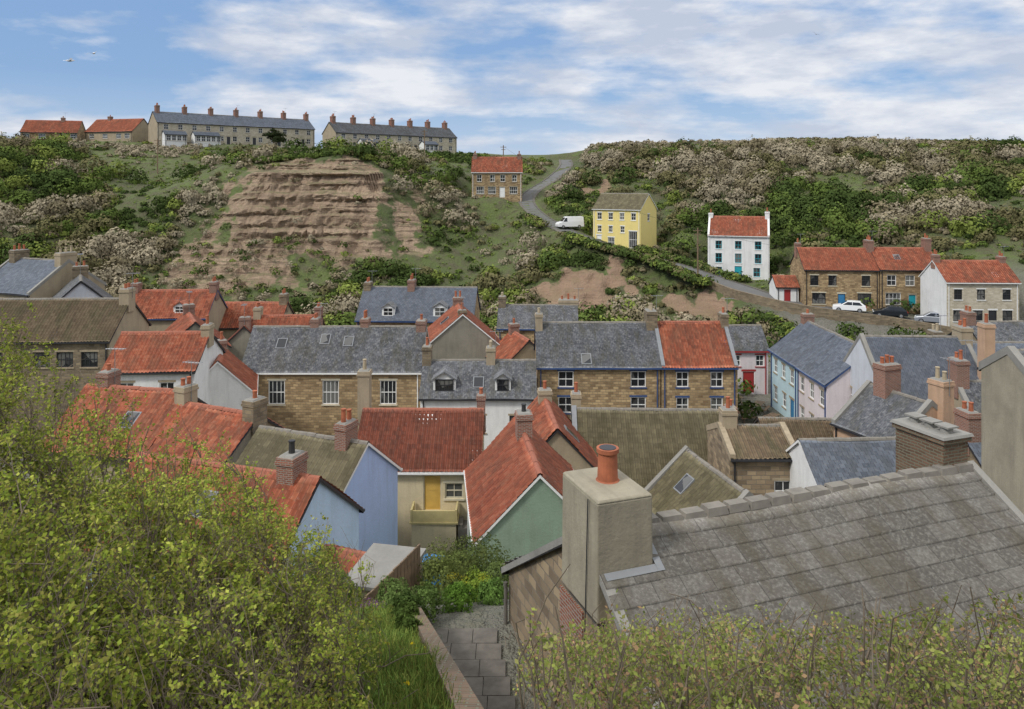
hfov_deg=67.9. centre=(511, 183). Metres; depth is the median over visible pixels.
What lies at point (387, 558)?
garden shed
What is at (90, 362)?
window glass
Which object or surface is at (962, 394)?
gable coping
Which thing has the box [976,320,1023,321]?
ridge tiles
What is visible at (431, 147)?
window glass
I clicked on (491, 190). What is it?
window glass
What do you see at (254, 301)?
ridge tiles
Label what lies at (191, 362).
tv aerial
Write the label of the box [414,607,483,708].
wall coping
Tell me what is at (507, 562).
roof back
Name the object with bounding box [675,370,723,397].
sills and lintels
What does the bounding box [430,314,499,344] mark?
roof edge boards
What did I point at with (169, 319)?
gutters
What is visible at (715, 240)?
window frames
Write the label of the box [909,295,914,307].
door
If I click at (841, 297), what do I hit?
door
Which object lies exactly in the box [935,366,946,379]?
chimney pots
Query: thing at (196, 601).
hawthorn bush
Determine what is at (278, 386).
window glass
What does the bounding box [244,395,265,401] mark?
chimney flaunching
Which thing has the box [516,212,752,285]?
roadside hedge
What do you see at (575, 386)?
chimney pots
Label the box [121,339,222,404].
walls
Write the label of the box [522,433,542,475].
ridge tiles
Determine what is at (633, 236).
window glass
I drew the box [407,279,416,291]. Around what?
chimney stack
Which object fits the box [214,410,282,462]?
roof edge boards
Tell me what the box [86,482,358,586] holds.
walls
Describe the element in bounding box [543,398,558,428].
ridge tiles
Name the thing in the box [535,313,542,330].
chimney stack
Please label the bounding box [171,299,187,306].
dormer roof
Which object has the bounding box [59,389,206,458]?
roof edge boards
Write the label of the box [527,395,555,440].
roof front
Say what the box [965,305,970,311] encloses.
chimney pots
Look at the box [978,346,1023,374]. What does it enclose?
gable coping
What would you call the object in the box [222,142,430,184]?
cliff top shrubs
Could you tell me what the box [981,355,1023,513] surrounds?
walls
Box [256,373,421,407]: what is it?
gutters
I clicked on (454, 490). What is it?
window frames
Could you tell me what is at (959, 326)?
chimney flaunching
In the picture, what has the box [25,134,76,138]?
window glass
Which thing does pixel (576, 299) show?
chimney flaunching
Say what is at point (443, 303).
dormer roof
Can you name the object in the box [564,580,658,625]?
chimney weathering
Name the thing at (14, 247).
chimney pots
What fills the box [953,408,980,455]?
chimney stack
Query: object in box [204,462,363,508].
roof back
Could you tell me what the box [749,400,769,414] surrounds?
picnic table
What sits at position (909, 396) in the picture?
ridge tiles
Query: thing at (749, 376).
door
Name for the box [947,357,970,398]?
chimney stack
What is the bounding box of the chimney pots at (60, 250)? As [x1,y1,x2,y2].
[59,246,71,252]
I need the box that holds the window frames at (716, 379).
[676,372,722,408]
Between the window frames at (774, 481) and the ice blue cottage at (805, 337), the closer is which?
the window frames at (774, 481)
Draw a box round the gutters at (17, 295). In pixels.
[0,285,107,297]
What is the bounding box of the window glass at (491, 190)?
[477,175,516,193]
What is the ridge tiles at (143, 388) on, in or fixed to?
on the roof back
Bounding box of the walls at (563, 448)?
[548,432,591,469]
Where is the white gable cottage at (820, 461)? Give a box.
[785,436,895,488]
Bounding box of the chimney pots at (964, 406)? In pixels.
[962,401,973,411]
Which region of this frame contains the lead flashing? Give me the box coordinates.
[604,543,665,580]
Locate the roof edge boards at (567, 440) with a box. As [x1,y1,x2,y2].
[546,428,593,467]
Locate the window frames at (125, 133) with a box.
[89,133,129,138]
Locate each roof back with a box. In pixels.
[82,275,113,297]
[191,313,230,345]
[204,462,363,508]
[218,349,257,392]
[460,305,499,343]
[504,555,523,563]
[528,428,572,495]
[547,399,597,466]
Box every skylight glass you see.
[121,412,138,426]
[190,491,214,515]
[276,334,353,346]
[582,354,590,362]
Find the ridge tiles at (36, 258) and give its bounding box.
[21,257,53,259]
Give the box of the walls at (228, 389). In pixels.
[210,363,252,409]
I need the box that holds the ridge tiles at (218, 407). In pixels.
[186,401,241,413]
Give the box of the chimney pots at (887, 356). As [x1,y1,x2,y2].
[880,354,893,363]
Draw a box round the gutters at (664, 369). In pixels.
[663,368,738,407]
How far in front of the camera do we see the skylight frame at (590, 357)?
62.46 m
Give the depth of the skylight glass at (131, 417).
39.58 m
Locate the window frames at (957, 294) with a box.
[953,289,1011,320]
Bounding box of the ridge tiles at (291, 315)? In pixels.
[261,314,313,315]
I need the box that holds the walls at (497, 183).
[472,173,521,201]
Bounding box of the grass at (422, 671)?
[13,593,464,708]
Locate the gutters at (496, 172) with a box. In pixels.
[471,172,522,172]
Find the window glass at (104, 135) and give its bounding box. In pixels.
[90,134,129,138]
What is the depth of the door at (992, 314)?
94.31 m
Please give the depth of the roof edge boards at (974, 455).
39.12 m
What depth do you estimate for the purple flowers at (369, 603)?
17.95 m
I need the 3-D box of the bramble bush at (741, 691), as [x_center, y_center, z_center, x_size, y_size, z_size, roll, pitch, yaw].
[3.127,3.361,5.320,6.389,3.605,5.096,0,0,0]
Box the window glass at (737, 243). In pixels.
[716,241,760,275]
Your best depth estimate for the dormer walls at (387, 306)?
84.61 m
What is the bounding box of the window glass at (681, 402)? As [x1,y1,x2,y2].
[677,373,721,408]
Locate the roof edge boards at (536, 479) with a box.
[475,440,562,545]
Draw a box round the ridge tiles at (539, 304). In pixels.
[506,304,577,305]
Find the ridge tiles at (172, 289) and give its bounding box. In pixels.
[139,289,208,290]
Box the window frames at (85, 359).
[1,352,97,366]
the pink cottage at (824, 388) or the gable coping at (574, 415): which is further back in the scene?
the pink cottage at (824, 388)
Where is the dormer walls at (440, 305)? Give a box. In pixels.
[433,303,447,315]
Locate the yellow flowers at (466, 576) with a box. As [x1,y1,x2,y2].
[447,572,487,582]
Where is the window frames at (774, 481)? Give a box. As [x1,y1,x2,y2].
[774,481,788,491]
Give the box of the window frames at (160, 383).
[121,382,173,387]
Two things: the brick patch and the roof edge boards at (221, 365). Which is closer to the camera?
the brick patch
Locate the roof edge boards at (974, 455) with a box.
[968,444,980,465]
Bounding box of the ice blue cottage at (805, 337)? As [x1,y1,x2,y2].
[767,309,835,416]
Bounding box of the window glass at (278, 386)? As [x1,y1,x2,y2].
[270,381,395,402]
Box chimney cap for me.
[890,417,973,440]
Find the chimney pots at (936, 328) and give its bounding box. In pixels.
[932,323,938,330]
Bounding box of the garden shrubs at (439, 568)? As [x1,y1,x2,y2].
[277,529,515,632]
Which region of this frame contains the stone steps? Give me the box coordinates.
[436,628,514,708]
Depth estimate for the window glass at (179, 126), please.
194.89 m
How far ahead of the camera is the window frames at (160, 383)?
52.11 m
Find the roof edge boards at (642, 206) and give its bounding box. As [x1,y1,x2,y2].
[617,194,657,210]
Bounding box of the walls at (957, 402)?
[954,395,961,407]
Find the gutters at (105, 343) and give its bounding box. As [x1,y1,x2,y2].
[0,324,151,361]
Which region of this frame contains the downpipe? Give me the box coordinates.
[504,581,507,624]
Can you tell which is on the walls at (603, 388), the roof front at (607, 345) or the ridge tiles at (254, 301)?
the roof front at (607, 345)
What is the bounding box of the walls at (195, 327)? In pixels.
[188,324,227,348]
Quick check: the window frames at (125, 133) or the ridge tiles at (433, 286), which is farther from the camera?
the window frames at (125, 133)
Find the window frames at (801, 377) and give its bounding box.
[801,377,823,416]
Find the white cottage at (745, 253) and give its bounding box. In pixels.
[708,207,769,279]
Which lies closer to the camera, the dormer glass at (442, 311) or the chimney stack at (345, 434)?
the chimney stack at (345, 434)
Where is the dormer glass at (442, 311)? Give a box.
[435,308,444,315]
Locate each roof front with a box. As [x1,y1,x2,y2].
[0,258,56,294]
[0,299,127,341]
[38,384,173,458]
[52,275,79,297]
[80,453,319,574]
[101,332,208,372]
[129,402,251,463]
[135,290,216,318]
[165,313,194,330]
[219,302,287,327]
[227,317,251,340]
[235,427,367,490]
[242,326,426,372]
[252,315,313,324]
[355,287,476,321]
[427,304,461,341]
[464,416,538,543]
[471,157,522,171]
[495,333,528,358]
[496,305,577,328]
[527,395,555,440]
[535,322,661,367]
[577,409,718,487]
[592,193,647,209]
[600,471,1023,708]
[658,321,737,367]
[831,384,922,436]
[865,336,978,399]
[964,382,980,412]
[968,442,980,463]
[969,321,1023,340]
[973,343,1023,354]
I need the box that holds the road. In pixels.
[518,159,934,323]
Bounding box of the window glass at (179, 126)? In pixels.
[164,124,309,143]
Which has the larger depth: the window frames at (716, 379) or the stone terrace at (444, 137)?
the stone terrace at (444, 137)
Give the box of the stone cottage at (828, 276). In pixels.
[789,234,880,310]
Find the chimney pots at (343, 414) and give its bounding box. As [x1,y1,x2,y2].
[341,408,351,422]
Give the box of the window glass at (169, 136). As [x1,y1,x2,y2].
[167,135,185,140]
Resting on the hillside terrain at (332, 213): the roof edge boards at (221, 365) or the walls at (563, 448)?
the walls at (563, 448)
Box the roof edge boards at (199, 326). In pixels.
[185,313,229,347]
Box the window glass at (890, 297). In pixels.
[886,276,913,303]
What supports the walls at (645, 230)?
on the hillside terrain at (332, 213)
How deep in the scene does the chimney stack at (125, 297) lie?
62.62 m
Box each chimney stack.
[8,250,29,262]
[54,252,77,266]
[72,266,88,279]
[95,369,121,388]
[118,288,135,311]
[130,282,142,293]
[173,384,198,404]
[182,304,194,315]
[200,323,214,347]
[208,281,219,300]
[219,339,227,350]
[238,316,251,329]
[241,397,268,436]
[253,306,263,319]
[274,451,308,485]
[278,293,289,312]
[309,317,321,327]
[313,306,323,324]
[333,419,358,451]
[360,317,370,327]
[363,281,373,290]
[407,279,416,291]
[415,319,427,336]
[452,298,463,306]
[457,310,466,317]
[498,296,506,307]
[508,323,519,334]
[514,410,533,440]
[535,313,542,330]
[537,388,552,403]
[558,299,578,304]
[562,467,652,623]
[570,391,581,420]
[643,309,657,330]
[717,312,728,328]
[872,363,901,398]
[892,423,971,472]
[925,330,944,334]
[927,378,955,424]
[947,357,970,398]
[951,325,973,346]
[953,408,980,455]
[959,311,976,326]
[976,322,995,379]
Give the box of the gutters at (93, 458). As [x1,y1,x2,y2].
[34,453,131,565]
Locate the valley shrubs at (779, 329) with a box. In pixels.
[325,297,925,418]
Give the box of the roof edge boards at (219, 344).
[123,336,224,374]
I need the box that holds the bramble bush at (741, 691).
[504,564,1023,708]
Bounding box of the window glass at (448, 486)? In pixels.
[446,484,461,495]
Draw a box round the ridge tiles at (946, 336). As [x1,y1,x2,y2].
[865,335,956,337]
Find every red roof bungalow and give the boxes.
[19,116,85,141]
[84,115,147,141]
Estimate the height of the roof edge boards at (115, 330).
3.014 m
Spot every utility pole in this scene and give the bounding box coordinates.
[154,139,160,173]
[693,228,700,273]
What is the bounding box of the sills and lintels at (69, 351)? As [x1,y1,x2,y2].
[2,350,98,368]
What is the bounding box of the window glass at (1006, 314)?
[954,290,1010,320]
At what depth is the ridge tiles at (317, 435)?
36.14 m
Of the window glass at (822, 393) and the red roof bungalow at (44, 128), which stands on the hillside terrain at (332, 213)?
the red roof bungalow at (44, 128)
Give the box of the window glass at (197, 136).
[197,136,219,141]
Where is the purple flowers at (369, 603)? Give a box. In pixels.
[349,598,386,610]
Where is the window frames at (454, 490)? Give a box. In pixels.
[423,475,462,509]
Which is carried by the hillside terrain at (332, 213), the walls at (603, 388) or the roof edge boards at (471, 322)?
the walls at (603, 388)
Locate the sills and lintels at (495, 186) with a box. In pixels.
[476,174,517,186]
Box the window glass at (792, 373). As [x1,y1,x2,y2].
[775,360,793,405]
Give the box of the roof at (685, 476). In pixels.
[644,445,753,514]
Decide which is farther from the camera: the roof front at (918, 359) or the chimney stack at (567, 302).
the chimney stack at (567, 302)
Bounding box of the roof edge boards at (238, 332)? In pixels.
[228,317,252,341]
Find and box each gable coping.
[0,259,105,296]
[570,405,576,429]
[655,327,737,367]
[831,380,937,422]
[843,333,976,370]
[958,387,969,407]
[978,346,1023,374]
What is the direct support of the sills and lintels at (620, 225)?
attached to the walls at (645, 230)
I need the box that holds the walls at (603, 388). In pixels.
[535,341,659,418]
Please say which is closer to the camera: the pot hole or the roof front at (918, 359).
the pot hole
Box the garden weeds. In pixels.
[19,601,436,708]
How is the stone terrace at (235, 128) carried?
on the hillside terrain at (332, 213)
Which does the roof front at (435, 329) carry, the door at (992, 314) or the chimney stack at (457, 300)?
the chimney stack at (457, 300)
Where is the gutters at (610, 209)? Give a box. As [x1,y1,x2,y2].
[592,209,640,210]
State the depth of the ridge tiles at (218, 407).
39.10 m
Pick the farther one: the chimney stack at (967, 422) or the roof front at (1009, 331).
the roof front at (1009, 331)
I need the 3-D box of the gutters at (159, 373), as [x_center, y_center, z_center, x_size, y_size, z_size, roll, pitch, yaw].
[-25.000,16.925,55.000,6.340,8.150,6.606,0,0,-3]
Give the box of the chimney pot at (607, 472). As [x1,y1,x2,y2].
[596,444,619,483]
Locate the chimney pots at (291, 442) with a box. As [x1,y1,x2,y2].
[288,439,294,453]
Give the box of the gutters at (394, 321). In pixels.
[354,321,432,324]
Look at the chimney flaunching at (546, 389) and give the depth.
46.74 m
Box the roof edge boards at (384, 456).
[344,443,401,491]
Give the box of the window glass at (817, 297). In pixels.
[811,276,869,303]
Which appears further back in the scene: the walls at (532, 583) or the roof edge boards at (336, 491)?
the roof edge boards at (336, 491)
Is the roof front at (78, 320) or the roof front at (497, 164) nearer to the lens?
the roof front at (78, 320)
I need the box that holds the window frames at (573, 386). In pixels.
[558,371,645,412]
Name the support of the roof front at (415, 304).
on the walls at (477, 311)
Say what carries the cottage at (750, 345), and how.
on the hillside terrain at (332, 213)
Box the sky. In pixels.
[0,0,1023,154]
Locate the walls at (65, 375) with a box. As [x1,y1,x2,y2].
[0,344,108,445]
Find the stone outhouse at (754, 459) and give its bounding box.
[706,396,794,495]
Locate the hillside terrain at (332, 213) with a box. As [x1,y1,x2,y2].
[0,141,1023,708]
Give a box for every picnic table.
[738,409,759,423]
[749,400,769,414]
[761,412,780,416]
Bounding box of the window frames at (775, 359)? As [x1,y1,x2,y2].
[775,359,793,407]
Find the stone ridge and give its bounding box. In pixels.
[652,462,973,522]
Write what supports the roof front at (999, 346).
on the roof edge boards
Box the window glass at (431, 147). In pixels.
[427,145,436,149]
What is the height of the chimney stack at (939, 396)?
4.395 m
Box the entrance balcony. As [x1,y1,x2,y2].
[409,501,466,559]
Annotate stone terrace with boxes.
[148,103,314,147]
[322,111,456,152]
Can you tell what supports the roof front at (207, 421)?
on the gutters
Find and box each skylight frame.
[116,411,141,428]
[275,334,354,348]
[581,353,591,363]
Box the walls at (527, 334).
[498,330,534,342]
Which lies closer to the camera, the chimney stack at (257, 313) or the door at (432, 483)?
the door at (432, 483)
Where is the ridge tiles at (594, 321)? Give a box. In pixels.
[543,321,645,322]
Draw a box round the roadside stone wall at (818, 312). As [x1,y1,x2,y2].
[667,272,951,334]
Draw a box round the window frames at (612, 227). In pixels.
[597,212,648,242]
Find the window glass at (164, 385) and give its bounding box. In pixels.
[121,383,173,388]
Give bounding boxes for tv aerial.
[126,273,138,297]
[182,360,202,400]
[940,357,960,395]
[957,339,974,358]
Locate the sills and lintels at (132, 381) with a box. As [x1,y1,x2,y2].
[121,380,175,382]
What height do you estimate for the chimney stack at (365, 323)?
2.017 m
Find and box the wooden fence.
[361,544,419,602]
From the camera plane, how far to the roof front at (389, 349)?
63.46 m
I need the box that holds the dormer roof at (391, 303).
[381,300,396,308]
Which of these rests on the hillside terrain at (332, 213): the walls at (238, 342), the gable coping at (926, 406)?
the walls at (238, 342)
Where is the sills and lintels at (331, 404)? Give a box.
[267,379,397,405]
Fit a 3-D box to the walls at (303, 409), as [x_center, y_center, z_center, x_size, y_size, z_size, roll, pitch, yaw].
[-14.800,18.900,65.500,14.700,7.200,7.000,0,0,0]
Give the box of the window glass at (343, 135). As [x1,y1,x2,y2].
[342,134,451,150]
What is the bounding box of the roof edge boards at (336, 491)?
[210,474,363,578]
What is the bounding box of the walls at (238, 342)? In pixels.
[228,328,249,360]
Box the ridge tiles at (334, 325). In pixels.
[253,325,426,326]
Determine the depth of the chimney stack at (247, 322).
72.69 m
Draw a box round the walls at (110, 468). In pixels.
[39,400,201,562]
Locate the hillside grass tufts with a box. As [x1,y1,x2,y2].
[0,139,1023,318]
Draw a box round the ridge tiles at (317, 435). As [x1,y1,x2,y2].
[258,425,369,444]
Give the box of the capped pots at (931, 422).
[904,412,958,433]
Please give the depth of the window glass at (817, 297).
103.76 m
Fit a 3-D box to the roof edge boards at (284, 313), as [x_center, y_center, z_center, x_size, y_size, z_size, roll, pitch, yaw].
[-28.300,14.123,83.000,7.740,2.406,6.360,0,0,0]
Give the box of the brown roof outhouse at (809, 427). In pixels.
[752,416,833,440]
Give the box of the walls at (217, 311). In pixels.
[149,295,225,331]
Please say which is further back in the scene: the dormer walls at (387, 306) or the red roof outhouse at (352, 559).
the dormer walls at (387, 306)
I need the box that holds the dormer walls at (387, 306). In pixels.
[382,304,395,315]
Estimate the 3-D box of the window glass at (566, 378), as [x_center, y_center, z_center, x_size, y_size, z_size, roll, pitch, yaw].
[7.350,17.750,62.110,7.150,4.900,0.001,0,0,0]
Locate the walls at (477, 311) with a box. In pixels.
[356,295,479,327]
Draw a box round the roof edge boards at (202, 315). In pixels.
[153,290,227,318]
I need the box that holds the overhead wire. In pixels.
[164,131,421,144]
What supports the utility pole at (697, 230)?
on the hillside terrain at (332, 213)
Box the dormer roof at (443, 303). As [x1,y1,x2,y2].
[432,299,448,308]
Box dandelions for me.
[48,605,424,701]
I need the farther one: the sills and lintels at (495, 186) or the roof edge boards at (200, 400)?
the sills and lintels at (495, 186)
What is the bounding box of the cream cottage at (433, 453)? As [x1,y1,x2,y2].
[356,359,485,546]
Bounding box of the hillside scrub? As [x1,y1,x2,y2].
[0,136,1023,323]
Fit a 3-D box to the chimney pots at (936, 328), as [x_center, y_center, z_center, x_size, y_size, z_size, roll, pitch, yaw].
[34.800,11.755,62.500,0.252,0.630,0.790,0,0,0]
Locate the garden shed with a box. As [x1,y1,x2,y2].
[341,543,425,597]
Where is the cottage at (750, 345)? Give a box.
[729,324,769,393]
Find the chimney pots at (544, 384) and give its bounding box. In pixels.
[543,380,546,388]
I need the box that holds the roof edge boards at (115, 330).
[0,303,150,343]
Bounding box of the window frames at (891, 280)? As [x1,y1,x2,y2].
[885,275,913,304]
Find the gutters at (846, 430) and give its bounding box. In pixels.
[830,423,864,436]
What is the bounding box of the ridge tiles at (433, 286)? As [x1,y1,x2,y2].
[372,286,476,287]
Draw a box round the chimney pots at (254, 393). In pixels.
[252,390,257,397]
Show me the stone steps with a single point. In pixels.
(494, 689)
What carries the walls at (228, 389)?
on the hillside terrain at (332, 213)
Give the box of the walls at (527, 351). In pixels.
[513,342,534,358]
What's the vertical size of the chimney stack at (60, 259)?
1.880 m
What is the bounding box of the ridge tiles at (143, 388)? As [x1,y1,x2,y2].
[87,383,173,391]
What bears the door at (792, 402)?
in the ice blue cottage at (805, 337)
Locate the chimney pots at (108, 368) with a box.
[106,363,110,370]
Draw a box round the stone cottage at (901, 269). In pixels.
[871,233,932,314]
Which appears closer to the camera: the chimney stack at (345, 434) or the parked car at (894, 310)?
the chimney stack at (345, 434)
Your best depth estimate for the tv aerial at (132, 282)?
63.21 m
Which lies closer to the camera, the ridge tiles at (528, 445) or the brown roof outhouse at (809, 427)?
the ridge tiles at (528, 445)
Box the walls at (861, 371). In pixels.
[845,338,872,395]
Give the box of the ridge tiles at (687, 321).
[658,321,719,322]
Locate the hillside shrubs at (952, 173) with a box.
[0,130,1023,324]
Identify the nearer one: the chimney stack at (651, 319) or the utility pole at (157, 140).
the chimney stack at (651, 319)
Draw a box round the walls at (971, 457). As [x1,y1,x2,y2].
[968,451,980,467]
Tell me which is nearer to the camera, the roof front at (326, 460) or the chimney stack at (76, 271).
the roof front at (326, 460)
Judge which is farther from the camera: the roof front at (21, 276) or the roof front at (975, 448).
the roof front at (21, 276)
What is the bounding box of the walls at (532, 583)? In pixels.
[509,546,644,708]
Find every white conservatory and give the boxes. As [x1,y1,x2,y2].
[162,130,186,146]
[191,131,220,146]
[357,138,377,147]
[419,140,438,151]
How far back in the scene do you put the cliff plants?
127.98 m
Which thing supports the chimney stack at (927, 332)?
on the walls
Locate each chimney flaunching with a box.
[98,368,118,373]
[176,383,195,387]
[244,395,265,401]
[278,449,304,458]
[336,418,355,424]
[516,409,530,414]
[539,387,550,390]
[559,298,577,300]
[645,308,656,311]
[875,361,899,365]
[929,377,951,381]
[949,356,967,360]
[954,324,970,327]
[956,407,979,413]
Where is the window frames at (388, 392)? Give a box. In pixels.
[269,380,395,403]
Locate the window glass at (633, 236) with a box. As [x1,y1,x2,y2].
[598,213,648,247]
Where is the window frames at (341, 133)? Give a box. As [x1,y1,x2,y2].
[341,133,451,150]
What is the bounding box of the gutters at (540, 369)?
[534,349,662,407]
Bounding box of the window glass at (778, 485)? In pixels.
[775,482,788,489]
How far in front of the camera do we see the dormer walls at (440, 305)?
84.31 m
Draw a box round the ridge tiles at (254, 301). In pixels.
[225,301,287,302]
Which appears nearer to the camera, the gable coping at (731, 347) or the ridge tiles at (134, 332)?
the ridge tiles at (134, 332)
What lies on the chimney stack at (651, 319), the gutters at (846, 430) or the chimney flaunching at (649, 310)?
the chimney flaunching at (649, 310)
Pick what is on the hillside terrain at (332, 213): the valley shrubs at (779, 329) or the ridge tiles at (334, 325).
the valley shrubs at (779, 329)
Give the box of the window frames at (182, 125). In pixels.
[164,125,309,145]
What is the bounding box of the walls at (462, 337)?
[430,316,497,358]
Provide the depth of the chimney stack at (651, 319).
64.75 m
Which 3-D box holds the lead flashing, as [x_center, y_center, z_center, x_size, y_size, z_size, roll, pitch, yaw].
[2.184,7.060,14.667,1.240,0.560,0.900,0,0,-20]
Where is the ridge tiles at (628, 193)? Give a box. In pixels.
[609,193,648,193]
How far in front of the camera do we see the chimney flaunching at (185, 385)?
40.11 m
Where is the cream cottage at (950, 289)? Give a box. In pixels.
[918,246,1021,326]
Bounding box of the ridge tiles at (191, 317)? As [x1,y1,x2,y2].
[188,312,195,321]
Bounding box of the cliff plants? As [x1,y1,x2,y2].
[137,158,410,311]
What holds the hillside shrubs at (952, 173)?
on the hillside terrain at (332, 213)
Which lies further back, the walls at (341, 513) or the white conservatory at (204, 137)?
the white conservatory at (204, 137)
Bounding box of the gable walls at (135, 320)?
[109,306,148,354]
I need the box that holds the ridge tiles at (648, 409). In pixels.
[576,407,717,411]
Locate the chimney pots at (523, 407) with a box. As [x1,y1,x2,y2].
[521,403,525,411]
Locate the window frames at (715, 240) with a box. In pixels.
[715,240,760,276]
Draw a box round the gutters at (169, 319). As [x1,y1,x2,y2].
[148,319,205,320]
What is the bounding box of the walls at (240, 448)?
[227,421,276,463]
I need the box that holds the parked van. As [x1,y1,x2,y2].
[555,216,583,228]
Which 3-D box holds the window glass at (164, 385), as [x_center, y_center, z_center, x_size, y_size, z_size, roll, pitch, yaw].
[-24.999,15.400,52.106,3.700,3.600,0.001,0,0,-3]
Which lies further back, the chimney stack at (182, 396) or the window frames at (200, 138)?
the window frames at (200, 138)
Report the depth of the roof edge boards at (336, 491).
28.10 m
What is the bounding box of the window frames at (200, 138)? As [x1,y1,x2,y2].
[196,136,220,141]
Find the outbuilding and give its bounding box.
[768,275,799,301]
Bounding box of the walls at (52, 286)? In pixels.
[0,262,104,297]
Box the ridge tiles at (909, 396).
[870,383,925,402]
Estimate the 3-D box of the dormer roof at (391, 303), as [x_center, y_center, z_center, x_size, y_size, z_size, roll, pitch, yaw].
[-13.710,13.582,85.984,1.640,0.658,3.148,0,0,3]
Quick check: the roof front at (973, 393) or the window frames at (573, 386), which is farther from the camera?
the window frames at (573, 386)
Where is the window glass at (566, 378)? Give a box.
[559,372,644,411]
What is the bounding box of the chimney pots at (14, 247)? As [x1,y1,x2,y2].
[13,243,24,249]
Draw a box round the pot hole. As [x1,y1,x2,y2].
[599,444,615,450]
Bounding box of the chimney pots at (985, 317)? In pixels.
[984,313,987,322]
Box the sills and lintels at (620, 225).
[596,212,649,236]
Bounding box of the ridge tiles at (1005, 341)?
[973,341,1023,342]
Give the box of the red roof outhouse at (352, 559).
[314,544,364,589]
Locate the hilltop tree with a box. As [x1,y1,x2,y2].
[262,128,286,146]
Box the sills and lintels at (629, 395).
[557,370,646,413]
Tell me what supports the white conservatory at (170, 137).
on the hillside terrain at (332, 213)
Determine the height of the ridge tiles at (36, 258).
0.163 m
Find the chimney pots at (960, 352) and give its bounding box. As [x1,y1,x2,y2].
[954,350,962,359]
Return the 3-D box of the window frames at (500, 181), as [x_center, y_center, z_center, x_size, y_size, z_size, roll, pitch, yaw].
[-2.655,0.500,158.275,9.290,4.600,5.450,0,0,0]
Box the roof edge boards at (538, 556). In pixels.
[502,544,643,695]
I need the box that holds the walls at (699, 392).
[660,370,737,423]
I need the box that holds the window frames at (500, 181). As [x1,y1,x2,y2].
[476,175,516,193]
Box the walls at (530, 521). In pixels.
[469,479,562,581]
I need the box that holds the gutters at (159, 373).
[121,351,225,375]
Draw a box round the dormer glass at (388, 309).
[384,308,391,314]
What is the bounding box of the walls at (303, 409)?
[258,375,420,434]
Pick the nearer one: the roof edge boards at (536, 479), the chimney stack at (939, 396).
the roof edge boards at (536, 479)
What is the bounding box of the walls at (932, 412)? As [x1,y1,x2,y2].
[834,406,936,437]
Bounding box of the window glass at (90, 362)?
[0,353,96,365]
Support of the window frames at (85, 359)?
attached to the walls at (65, 375)
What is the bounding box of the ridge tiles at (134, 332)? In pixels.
[121,331,200,333]
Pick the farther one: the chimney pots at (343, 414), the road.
the road
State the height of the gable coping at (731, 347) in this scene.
3.416 m
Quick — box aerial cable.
[582,499,587,708]
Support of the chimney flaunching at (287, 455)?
on the chimney stack at (288, 471)
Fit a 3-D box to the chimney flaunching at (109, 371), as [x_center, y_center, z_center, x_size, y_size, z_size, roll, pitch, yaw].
[-22.394,10.385,42.209,0.620,0.070,0.920,0,0,12]
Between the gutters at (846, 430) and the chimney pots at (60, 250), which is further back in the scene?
the chimney pots at (60, 250)
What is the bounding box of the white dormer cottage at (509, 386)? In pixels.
[418,331,536,449]
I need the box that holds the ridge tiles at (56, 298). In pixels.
[0,297,118,299]
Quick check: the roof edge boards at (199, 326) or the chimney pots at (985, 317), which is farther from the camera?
the roof edge boards at (199, 326)
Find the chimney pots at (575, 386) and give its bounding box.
[574,382,577,391]
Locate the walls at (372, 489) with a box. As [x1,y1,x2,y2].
[344,446,397,551]
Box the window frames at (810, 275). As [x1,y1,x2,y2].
[810,275,870,303]
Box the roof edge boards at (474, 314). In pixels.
[391,288,480,322]
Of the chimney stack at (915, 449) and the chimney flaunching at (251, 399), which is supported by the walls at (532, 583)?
the chimney stack at (915, 449)
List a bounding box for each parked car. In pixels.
[832,300,865,312]
[872,305,907,317]
[914,311,939,321]
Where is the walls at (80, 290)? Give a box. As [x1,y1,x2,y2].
[63,283,101,297]
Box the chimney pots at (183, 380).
[180,376,190,385]
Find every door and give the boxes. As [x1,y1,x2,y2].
[425,476,439,509]
[500,187,504,196]
[735,266,740,273]
[743,372,753,392]
[784,289,790,300]
[791,399,793,416]
[838,294,844,302]
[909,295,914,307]
[989,311,995,320]
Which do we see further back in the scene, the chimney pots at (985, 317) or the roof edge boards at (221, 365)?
the roof edge boards at (221, 365)
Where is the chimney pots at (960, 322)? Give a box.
[958,318,965,326]
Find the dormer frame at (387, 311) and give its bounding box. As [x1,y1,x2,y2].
[383,308,392,315]
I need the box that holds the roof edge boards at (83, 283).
[61,281,111,297]
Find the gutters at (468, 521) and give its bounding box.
[463,470,476,549]
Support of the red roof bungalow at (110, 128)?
on the hillside terrain at (332, 213)
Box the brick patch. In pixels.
[560,585,625,708]
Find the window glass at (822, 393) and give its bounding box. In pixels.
[802,378,823,416]
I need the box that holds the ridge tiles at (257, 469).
[138,451,321,480]
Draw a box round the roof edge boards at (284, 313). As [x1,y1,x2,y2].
[219,302,294,329]
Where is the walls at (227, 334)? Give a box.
[220,307,292,338]
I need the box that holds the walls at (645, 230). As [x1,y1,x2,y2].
[593,196,656,247]
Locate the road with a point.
(529, 197)
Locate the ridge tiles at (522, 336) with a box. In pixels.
[514,331,530,340]
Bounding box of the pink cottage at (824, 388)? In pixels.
[793,333,853,417]
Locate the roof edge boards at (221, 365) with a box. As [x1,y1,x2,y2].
[209,361,252,390]
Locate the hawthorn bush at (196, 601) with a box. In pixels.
[0,301,449,708]

